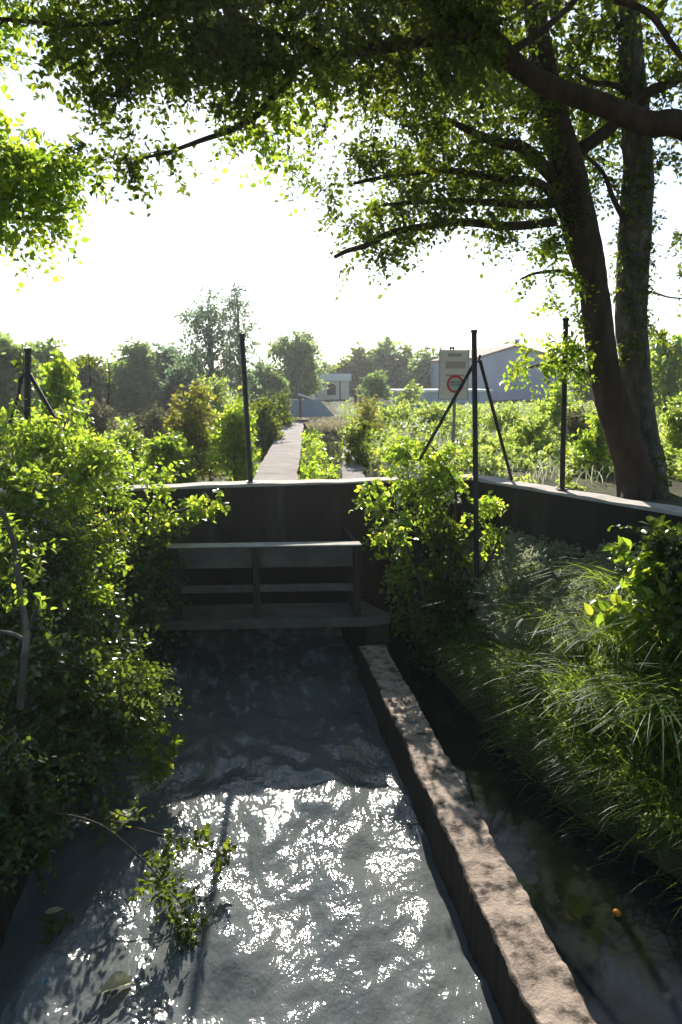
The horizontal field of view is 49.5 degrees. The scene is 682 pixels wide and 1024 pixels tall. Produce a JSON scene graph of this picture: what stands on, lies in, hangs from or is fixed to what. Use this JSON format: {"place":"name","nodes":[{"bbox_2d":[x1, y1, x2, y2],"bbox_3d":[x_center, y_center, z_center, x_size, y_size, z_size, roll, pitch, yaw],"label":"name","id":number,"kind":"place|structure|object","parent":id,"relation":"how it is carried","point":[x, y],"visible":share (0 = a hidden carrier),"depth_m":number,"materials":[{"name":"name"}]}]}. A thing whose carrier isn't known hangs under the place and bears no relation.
{"place":"outdoors","nodes":[
{"label":"outdoors","id":0,"kind":"place"},
{"bbox_2d":[0,627,503,1023],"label":"water","id":1,"kind":"structure","parent":0,"point":[326,900],"depth_m":5.50,"materials":[{"name":"grey liquid"}]},
{"bbox_2d":[40,978,48,984],"bbox_3d":[-1.845,2.921,4.561,0.096,0.082,0.094,-2,11,-8],"label":"ball","id":2,"kind":"object","parent":1,"relation":"on","point":[43,981],"visible":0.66,"depth_m":4.55,"materials":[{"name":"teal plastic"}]},
{"bbox_2d":[45,906,64,913],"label":"fallen leaf","id":3,"kind":"object","parent":1,"relation":"on","point":[54,909],"visible":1,"depth_m":5.16,"materials":[{"name":"grey plant"}]},
{"bbox_2d":[97,971,137,994],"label":"fallen leaf","id":4,"kind":"object","parent":1,"relation":"on","point":[116,979],"visible":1,"depth_m":4.53,"materials":[{"name":"green plant"}]},
{"bbox_2d":[287,415,339,432],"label":"embankment","id":5,"kind":"structure","parent":0,"point":[304,420],"depth_m":26.06,"materials":[{"name":"concrete"}]},
{"bbox_2d":[0,383,681,879],"bbox_3d":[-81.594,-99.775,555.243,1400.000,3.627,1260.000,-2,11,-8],"label":"ground","id":6,"kind":"structure","parent":0,"point":[598,487],"depth_m":7.16,"materials":[{"name":"green plant"}]},
{"bbox_2d":[0,331,45,422],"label":"background tree","id":7,"kind":"object","parent":6,"relation":"on","point":[10,350],"visible":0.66,"depth_m":27.67,"materials":[{"name":"green plant"}]},
{"bbox_2d":[9,338,37,383],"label":"weed stalk","id":8,"kind":"object","parent":6,"relation":"on","point":[15,363],"visible":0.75,"depth_m":8.30,"materials":[{"name":"green plant"}]},
{"bbox_2d":[4,348,56,452],"bbox_3d":[-3.447,-1.019,8.290,0.644,1.595,0.184,1,11,6],"label":"fence post","id":9,"kind":"object","parent":6,"relation":"on","point":[27,376],"visible":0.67,"depth_m":8.22,"materials":[{"name":"metal"}]},
{"bbox_2d":[0,457,66,709],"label":"sapling","id":10,"kind":"object","parent":6,"relation":"on","point":[21,601],"visible":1,"depth_m":5.05,"materials":[{"name":"green plant"}]},
{"bbox_2d":[0,651,101,949],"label":"channel wall","id":11,"kind":"structure","parent":6,"relation":"on","point":[9,899],"depth_m":5.15,"materials":[{"name":"concrete"}]},
{"bbox_2d":[21,335,81,417],"bbox_3d":[-12.836,-5.745,32.003,2.821,3.764,2.631,1,11,7],"label":"background tree","id":12,"kind":"object","parent":6,"relation":"on","point":[42,354],"visible":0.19,"depth_m":31.64,"materials":[{"name":"green plant"}]},
{"bbox_2d":[0,0,122,291],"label":"leaning tree","id":13,"kind":"object","parent":6,"relation":"on","point":[38,183],"visible":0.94,"depth_m":5.84,"materials":[{"name":"green plant"}]},
{"bbox_2d":[32,348,96,481],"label":"shrub","id":14,"kind":"object","parent":6,"relation":"on","point":[60,382],"visible":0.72,"depth_m":11.72,"materials":[{"name":"green plant"}]},
{"bbox_2d":[75,348,95,404],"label":"weed stalk","id":15,"kind":"object","parent":6,"relation":"on","point":[91,363],"visible":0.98,"depth_m":10.91,"materials":[{"name":"green plant"}]},
{"bbox_2d":[0,459,176,656],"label":"leafy bush","id":16,"kind":"object","parent":6,"relation":"on","point":[127,502],"visible":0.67,"depth_m":7.60,"materials":[{"name":"green plant"}]},
{"bbox_2d":[68,353,119,414],"bbox_3d":[-11.750,-5.714,34.228,3.061,3.227,2.802,6,12,30],"label":"background tree","id":17,"kind":"object","parent":6,"relation":"on","point":[99,388],"visible":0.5,"depth_m":33.64,"materials":[{"name":"green plant"}]},
{"bbox_2d":[66,394,122,452],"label":"shrub","id":18,"kind":"object","parent":6,"relation":"on","point":[100,416],"visible":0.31,"depth_m":19.03,"materials":[{"name":"green plant"}]},
{"bbox_2d":[0,631,191,895],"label":"leafy bush","id":19,"kind":"object","parent":6,"relation":"on","point":[73,753],"visible":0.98,"depth_m":6.00,"materials":[{"name":"green plant"}]},
{"bbox_2d":[38,790,209,954],"bbox_3d":[-1.501,2.507,5.051,1.194,0.866,0.964,-2,11,-8],"label":"leafy branch","id":20,"kind":"object","parent":19,"relation":"attached to","point":[163,892],"visible":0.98,"depth_m":4.95,"materials":[{"name":"green plant"}]},
{"bbox_2d":[93,700,186,790],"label":"leafy branch","id":21,"kind":"object","parent":19,"relation":"attached to","point":[150,748],"visible":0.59,"depth_m":6.62,"materials":[{"name":"green plant"}]},
{"bbox_2d":[63,796,236,882],"bbox_3d":[-1.416,2.460,5.541,1.338,0.439,0.414,1,11,8],"label":"leafy branch","id":22,"kind":"object","parent":19,"relation":"attached to","point":[205,832],"visible":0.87,"depth_m":5.50,"materials":[{"name":"green plant"}]},
{"bbox_2d":[0,388,195,530],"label":"leafy bush","id":23,"kind":"object","parent":6,"relation":"on","point":[47,442],"visible":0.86,"depth_m":8.10,"materials":[{"name":"green plant"}]},
{"bbox_2d":[0,495,208,712],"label":"leafy bush","id":24,"kind":"object","parent":6,"relation":"on","point":[91,625],"visible":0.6,"depth_m":7.16,"materials":[{"name":"green plant"}]},
{"bbox_2d":[140,489,230,536],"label":"leafy branch","id":25,"kind":"object","parent":24,"relation":"attached to","point":[197,508],"visible":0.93,"depth_m":9.30,"materials":[{"name":"green plant"}]},
{"bbox_2d":[99,356,125,408],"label":"background tree","id":26,"kind":"object","parent":6,"relation":"on","point":[111,364],"visible":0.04,"depth_m":37.30,"materials":[{"name":"green plant"}]},
{"bbox_2d":[107,348,120,404],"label":"weed stalk","id":27,"kind":"object","parent":6,"relation":"on","point":[113,349],"visible":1,"depth_m":11.41,"materials":[{"name":"green plant"}]},
{"bbox_2d":[92,417,153,485],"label":"shrub","id":28,"kind":"object","parent":6,"relation":"on","point":[126,428],"visible":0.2,"depth_m":13.42,"materials":[{"name":"green plant"}]},
{"bbox_2d":[105,336,165,413],"bbox_3d":[-10.197,-6.339,36.271,3.340,4.492,3.217,-8,13,-38],"label":"background tree","id":29,"kind":"object","parent":6,"relation":"on","point":[133,376],"visible":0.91,"depth_m":35.84,"materials":[{"name":"green plant"}]},
{"bbox_2d":[113,401,173,446],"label":"shrub","id":30,"kind":"object","parent":6,"relation":"on","point":[155,423],"visible":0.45,"depth_m":20.06,"materials":[{"name":"green plant"}]},
{"bbox_2d":[149,342,181,409],"bbox_3d":[-9.378,-6.752,38.642,3.431,4.147,3.798,7,13,34],"label":"background tree","id":31,"kind":"object","parent":6,"relation":"on","point":[162,356],"visible":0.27,"depth_m":37.71,"materials":[{"name":"green plant"}]},
{"bbox_2d":[129,428,207,484],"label":"shrub","id":32,"kind":"object","parent":6,"relation":"on","point":[169,449],"visible":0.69,"depth_m":12.52,"materials":[{"name":"green plant"}]},
{"bbox_2d":[155,352,214,414],"bbox_3d":[-7.266,-5.792,34.840,2.996,3.472,2.974,-2,11,-8],"label":"background tree","id":33,"kind":"object","parent":6,"relation":"on","point":[171,383],"visible":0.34,"depth_m":34.28,"materials":[{"name":"green plant"}]},
{"bbox_2d":[159,378,225,481],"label":"shrub","id":34,"kind":"object","parent":6,"relation":"on","point":[191,423],"visible":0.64,"depth_m":14.36,"materials":[{"name":"green plant"}]},
{"bbox_2d":[161,284,256,416],"bbox_3d":[-5.692,-6.836,32.734,4.040,6.273,3.843,-5,12,-25],"label":"airy tree","id":35,"kind":"object","parent":6,"relation":"on","point":[197,327],"visible":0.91,"depth_m":32.32,"materials":[{"name":"green plant"}]},
{"bbox_2d":[183,370,236,446],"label":"shrub","id":36,"kind":"object","parent":6,"relation":"on","point":[217,388],"visible":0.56,"depth_m":23.26,"materials":[{"name":"green plant"}]},
{"bbox_2d":[200,386,261,480],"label":"shrub","id":37,"kind":"object","parent":6,"relation":"on","point":[229,442],"visible":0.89,"depth_m":13.70,"materials":[{"name":"green plant"}]},
{"bbox_2d":[0,474,472,651],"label":"dam wall","id":38,"kind":"structure","parent":6,"relation":"on","point":[311,510],"depth_m":10.44,"materials":[{"name":"concrete"}]},
{"bbox_2d":[239,334,254,482],"bbox_3d":[-1.286,-1.405,10.111,0.174,2.008,0.134,-2,11,-8],"label":"fence post","id":39,"kind":"object","parent":38,"relation":"on","point":[246,406],"visible":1,"depth_m":10.09,"materials":[{"name":"metal"}]},
{"bbox_2d":[212,280,270,408],"bbox_3d":[-4.606,-7.415,34.026,2.753,6.176,3.200,-2,11,-8],"label":"airy tree","id":40,"kind":"object","parent":6,"relation":"on","point":[235,305],"visible":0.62,"depth_m":33.61,"materials":[{"name":"green plant"}]},
{"bbox_2d":[130,527,390,673],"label":"bench","id":41,"kind":"structure","parent":6,"relation":"on","point":[366,620],"depth_m":9.39,"materials":[{"name":"grey wood"}]},
{"bbox_2d":[230,361,295,408],"bbox_3d":[-4.113,-6.268,39.401,3.410,3.472,2.857,5,12,26],"label":"background tree","id":42,"kind":"object","parent":6,"relation":"on","point":[271,382],"visible":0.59,"depth_m":38.71,"materials":[{"name":"green plant"}]},
{"bbox_2d":[243,393,290,468],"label":"shrub","id":43,"kind":"object","parent":6,"relation":"on","point":[268,434],"visible":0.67,"depth_m":18.64,"materials":[{"name":"green plant"}]},
{"bbox_2d":[253,387,299,431],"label":"shrub","id":44,"kind":"object","parent":6,"relation":"on","point":[273,399],"visible":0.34,"depth_m":23.56,"materials":[{"name":"green plant"}]},
{"bbox_2d":[265,330,332,403],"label":"round tree","id":45,"kind":"object","parent":6,"relation":"on","point":[291,352],"visible":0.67,"depth_m":44.49,"materials":[{"name":"green plant"}]},
{"bbox_2d":[253,422,364,568],"bbox_3d":[-0.656,-0.818,18.392,2.011,1.930,15.737,0,10,-2],"label":"aqueduct","id":46,"kind":"object","parent":6,"relation":"on","point":[281,460],"visible":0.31,"depth_m":13.86,"materials":[{"name":"concrete"}]},
{"bbox_2d":[300,329,318,365],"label":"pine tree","id":47,"kind":"object","parent":6,"relation":"on","point":[310,335],"visible":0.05,"depth_m":58.67,"materials":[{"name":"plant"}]},
{"bbox_2d":[298,428,340,479],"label":"shrub","id":48,"kind":"object","parent":6,"relation":"on","point":[313,451],"visible":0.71,"depth_m":15.26,"materials":[{"name":"green plant"}]},
{"bbox_2d":[316,360,337,371],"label":"background tree","id":49,"kind":"object","parent":6,"relation":"on","point":[325,365],"depth_m":68.71,"materials":[{"name":"green plant"}]},
{"bbox_2d":[311,372,350,400],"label":"pump hut","id":50,"kind":"object","parent":6,"relation":"on","point":[339,383],"visible":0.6,"depth_m":49.78,"materials":[{"name":"concrete"}]},
{"bbox_2d":[327,384,335,394],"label":"window","id":51,"kind":"structure","parent":50,"relation":"in","point":[333,389],"depth_m":49.81,"materials":[{"name":"grey glass"}]},
{"bbox_2d":[294,413,371,431],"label":"dry grass","id":52,"kind":"structure","parent":6,"relation":"on","point":[327,423],"depth_m":23.36,"materials":[{"name":"beige plant"}]},
{"bbox_2d":[290,393,333,417],"bbox_3d":[-1.019,-3.796,26.378,1.626,0.874,0.300,-2,11,-8],"label":"steel guard","id":53,"kind":"object","parent":52,"relation":"on","point":[311,407],"visible":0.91,"depth_m":26.37,"materials":[{"name":"grey metal"}]},
{"bbox_2d":[0,399,668,441],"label":"weeds","id":54,"kind":"object","parent":6,"relation":"on","point":[525,405],"visible":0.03,"depth_m":34.18,"materials":[{"name":"green plant"}]},
{"bbox_2d":[0,0,681,216],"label":"overhanging tree","id":55,"kind":"object","parent":6,"relation":"on","point":[227,51],"visible":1,"depth_m":5.99,"materials":[{"name":"green plant"}]},
{"bbox_2d":[327,341,386,394],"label":"background tree","id":56,"kind":"object","parent":6,"relation":"on","point":[358,365],"visible":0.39,"depth_m":60.73,"materials":[{"name":"green plant"}]},
{"bbox_2d":[335,419,380,476],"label":"shrub","id":57,"kind":"object","parent":6,"relation":"on","point":[354,438],"visible":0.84,"depth_m":13.60,"materials":[{"name":"green plant"}]},
{"bbox_2d":[349,394,388,434],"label":"shrub","id":58,"kind":"object","parent":6,"relation":"on","point":[366,410],"visible":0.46,"depth_m":19.02,"materials":[{"name":"green plant"}]},
{"bbox_2d":[351,367,394,404],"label":"shrub","id":59,"kind":"object","parent":6,"relation":"on","point":[375,382],"visible":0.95,"depth_m":39.90,"materials":[{"name":"green plant"}]},
{"bbox_2d":[368,335,409,392],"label":"background tree","id":60,"kind":"object","parent":6,"relation":"on","point":[381,351],"visible":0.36,"depth_m":62.98,"materials":[{"name":"green plant"}]},
{"bbox_2d":[375,398,412,429],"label":"shrub","id":61,"kind":"object","parent":6,"relation":"on","point":[400,410],"visible":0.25,"depth_m":22.13,"materials":[{"name":"green plant"}]},
{"bbox_2d":[389,344,421,388],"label":"background tree","id":62,"kind":"object","parent":6,"relation":"on","point":[408,350],"visible":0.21,"depth_m":63.25,"materials":[{"name":"green plant"}]},
{"bbox_2d":[390,379,424,404],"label":"shrub","id":63,"kind":"object","parent":6,"relation":"on","point":[406,393],"visible":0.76,"depth_m":38.33,"materials":[{"name":"green plant"}]},
{"bbox_2d":[399,346,444,388],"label":"background tree","id":64,"kind":"object","parent":6,"relation":"on","point":[419,372],"visible":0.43,"depth_m":59.46,"materials":[{"name":"green plant"}]},
{"bbox_2d":[348,415,508,647],"bbox_3d":[1.162,0.289,9.548,2.152,3.066,1.165,-2,11,-8],"label":"tall shrub","id":65,"kind":"object","parent":6,"relation":"on","point":[445,475],"visible":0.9,"depth_m":9.45,"materials":[{"name":"green plant"}]},
{"bbox_2d":[403,399,457,431],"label":"shrub","id":66,"kind":"object","parent":6,"relation":"on","point":[436,413],"visible":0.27,"depth_m":21.19,"materials":[{"name":"green plant"}]},
{"bbox_2d":[389,389,492,403],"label":"shed","id":67,"kind":"structure","parent":6,"relation":"on","point":[429,395],"depth_m":43.01,"materials":[{"name":"grey metal"}]},
{"bbox_2d":[403,481,484,674],"bbox_3d":[1.352,0.977,9.507,1.162,2.756,1.198,-2,11,-8],"label":"tall shrub","id":68,"kind":"object","parent":6,"relation":"on","point":[440,524],"visible":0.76,"depth_m":9.38,"materials":[{"name":"green plant"}]},
{"bbox_2d":[438,346,469,461],"bbox_3d":[2.040,-1.851,13.565,0.551,2.316,0.110,-2,11,-8],"label":"notice board","id":69,"kind":"object","parent":6,"relation":"on","point":[453,367],"visible":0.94,"depth_m":13.40,"materials":[{"name":"metal"}]},
{"bbox_2d":[419,330,512,618],"bbox_3d":[1.952,-0.324,9.601,1.773,3.939,0.890,-7,13,-35],"label":"fence post","id":70,"kind":"object","parent":6,"relation":"on","point":[473,368],"visible":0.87,"depth_m":9.15,"materials":[{"name":"metal"}]},
{"bbox_2d":[358,644,596,1023],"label":"wall","id":71,"kind":"structure","parent":6,"relation":"on","point":[523,968],"depth_m":5.06,"materials":[{"name":"concrete"}]},
{"bbox_2d":[293,0,681,499],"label":"twin trunk tree","id":72,"kind":"object","parent":6,"relation":"on","point":[622,389],"visible":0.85,"depth_m":8.99,"materials":[{"name":"green plant"}]},
{"bbox_2d":[426,339,561,399],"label":"barn","id":73,"kind":"structure","parent":6,"relation":"on","point":[496,360],"depth_m":48.40,"materials":[{"name":"grey metal"}]},
{"bbox_2d":[324,397,681,489],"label":"weeds","id":74,"kind":"object","parent":6,"relation":"on","point":[519,450],"visible":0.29,"depth_m":14.46,"materials":[{"name":"green plant"}]},
{"bbox_2d":[480,401,529,433],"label":"shrub","id":75,"kind":"object","parent":6,"relation":"on","point":[502,417],"visible":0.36,"depth_m":20.50,"materials":[{"name":"green plant"}]},
{"bbox_2d":[335,402,679,485],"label":"field grass","id":76,"kind":"structure","parent":6,"relation":"on","point":[510,464],"depth_m":13.28,"materials":[{"name":"green plant"}]},
{"bbox_2d":[421,575,597,652],"bbox_3d":[2.099,1.197,8.361,2.494,0.474,2.799,2,11,10],"label":"reed tuft","id":77,"kind":"object","parent":6,"relation":"on","point":[538,624],"visible":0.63,"depth_m":8.18,"materials":[{"name":"green plant"}]},
{"bbox_2d":[408,625,619,708],"bbox_3d":[1.896,1.631,7.519,2.581,0.473,2.599,-2,11,-8],"label":"reed tuft","id":78,"kind":"object","parent":6,"relation":"on","point":[506,663],"visible":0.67,"depth_m":7.51,"materials":[{"name":"green plant"}]},
{"bbox_2d":[497,410,559,458],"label":"shrub","id":79,"kind":"object","parent":6,"relation":"on","point":[523,431],"visible":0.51,"depth_m":14.51,"materials":[{"name":"green plant"}]},
{"bbox_2d":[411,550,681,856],"bbox_3d":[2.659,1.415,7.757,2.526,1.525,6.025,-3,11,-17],"label":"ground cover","id":80,"kind":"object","parent":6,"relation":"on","point":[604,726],"visible":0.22,"depth_m":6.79,"materials":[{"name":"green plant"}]},
{"bbox_2d":[440,526,654,652],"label":"seed heads","id":81,"kind":"object","parent":6,"relation":"on","point":[541,548],"visible":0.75,"depth_m":8.87,"materials":[{"name":"green plant"}]},
{"bbox_2d":[433,643,681,941],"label":"hanging grass","id":82,"kind":"structure","parent":6,"relation":"on","point":[564,754],"depth_m":6.31,"materials":[{"name":"green plant"}]},
{"bbox_2d":[532,374,591,441],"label":"shrub","id":83,"kind":"object","parent":6,"relation":"on","point":[553,406],"visible":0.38,"depth_m":17.67,"materials":[{"name":"green plant"}]},
{"bbox_2d":[445,534,679,674],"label":"seed grass","id":84,"kind":"structure","parent":6,"relation":"on","point":[527,586],"depth_m":8.71,"materials":[{"name":"green plant"}]},
{"bbox_2d":[456,637,681,743],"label":"reed tuft","id":85,"kind":"object","parent":6,"relation":"on","point":[574,686],"visible":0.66,"depth_m":6.83,"materials":[{"name":"green plant"}]},
{"bbox_2d":[467,475,681,573],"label":"wing wall","id":86,"kind":"structure","parent":6,"relation":"on","point":[585,520],"depth_m":9.35,"materials":[{"name":"concrete"}]},
{"bbox_2d":[556,318,568,490],"bbox_3d":[2.844,-1.352,9.397,0.167,2.163,0.124,-2,11,-8],"label":"fence post","id":87,"kind":"object","parent":86,"relation":"on","point":[563,425],"visible":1,"depth_m":9.42,"materials":[{"name":"metal"}]},
{"bbox_2d":[556,405,595,449],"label":"shrub","id":88,"kind":"object","parent":6,"relation":"on","point":[574,422],"visible":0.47,"depth_m":15.61,"materials":[{"name":"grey plant"}]},
{"bbox_2d":[509,552,651,613],"bbox_3d":[3.041,0.801,7.937,2.772,0.474,2.983,-2,11,-8],"label":"reed tuft","id":89,"kind":"object","parent":6,"relation":"on","point":[611,582],"visible":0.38,"depth_m":7.92,"materials":[{"name":"green plant"}]},
{"bbox_2d":[567,363,593,403],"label":"background tree","id":90,"kind":"object","parent":6,"relation":"on","point":[588,396],"visible":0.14,"depth_m":41.60,"materials":[{"name":"green plant"}]},
{"bbox_2d":[490,596,676,673],"bbox_3d":[2.720,1.234,7.302,2.667,0.473,2.554,-2,11,-8],"label":"reed tuft","id":91,"kind":"object","parent":6,"relation":"on","point":[608,639],"visible":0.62,"depth_m":7.22,"materials":[{"name":"green plant"}]},
{"bbox_2d":[494,655,681,772],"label":"reed tuft","id":92,"kind":"object","parent":6,"relation":"on","point":[646,714],"visible":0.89,"depth_m":6.19,"materials":[{"name":"green plant"}]},
{"bbox_2d":[565,414,611,474],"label":"shrub","id":93,"kind":"object","parent":6,"relation":"on","point":[593,443],"visible":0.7,"depth_m":12.18,"materials":[{"name":"green plant"}]},
{"bbox_2d":[555,582,681,669],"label":"reed tuft","id":94,"kind":"object","parent":6,"relation":"on","point":[666,635],"visible":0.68,"depth_m":6.65,"materials":[{"name":"green plant"}]},
{"bbox_2d":[560,647,681,748],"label":"reed tuft","id":95,"kind":"object","parent":6,"relation":"on","point":[666,698],"visible":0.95,"depth_m":6.03,"materials":[{"name":"green plant"}]},
{"bbox_2d":[606,515,681,693],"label":"broadleaf shrub","id":96,"kind":"object","parent":6,"relation":"on","point":[665,541],"visible":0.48,"depth_m":6.97,"materials":[{"name":"green plant"}]},
{"bbox_2d":[584,535,681,659],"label":"leafy branch","id":97,"kind":"object","parent":96,"relation":"attached to","point":[641,572],"visible":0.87,"depth_m":6.88,"materials":[{"name":"green plant"}]},
{"bbox_2d":[649,331,681,415],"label":"background tree","id":98,"kind":"object","parent":6,"relation":"on","point":[668,383],"visible":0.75,"depth_m":27.06,"materials":[{"name":"green plant"}]},
{"bbox_2d":[657,391,681,460],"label":"shrub","id":99,"kind":"object","parent":6,"relation":"on","point":[671,423],"visible":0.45,"depth_m":13.89,"materials":[{"name":"green plant"}]},
{"bbox_2d":[0,0,681,370],"label":"sky","id":100,"kind":"structure","parent":0,"point":[137,270],"materials":[{"name":"white"}]},
{"bbox_2d":[388,635,681,1023],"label":"water channel","id":101,"kind":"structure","parent":0,"point":[625,967],"depth_m":5.53,"materials":[{"name":"black liquid"}]},
{"bbox_2d":[613,908,620,916],"bbox_3d":[1.934,2.808,5.179,0.058,0.050,0.057,-2,11,-8],"label":"orange","id":102,"kind":"object","parent":101,"relation":"on","point":[616,912],"visible":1,"depth_m":5.16,"materials":[{"name":"orange food"}]}
]}

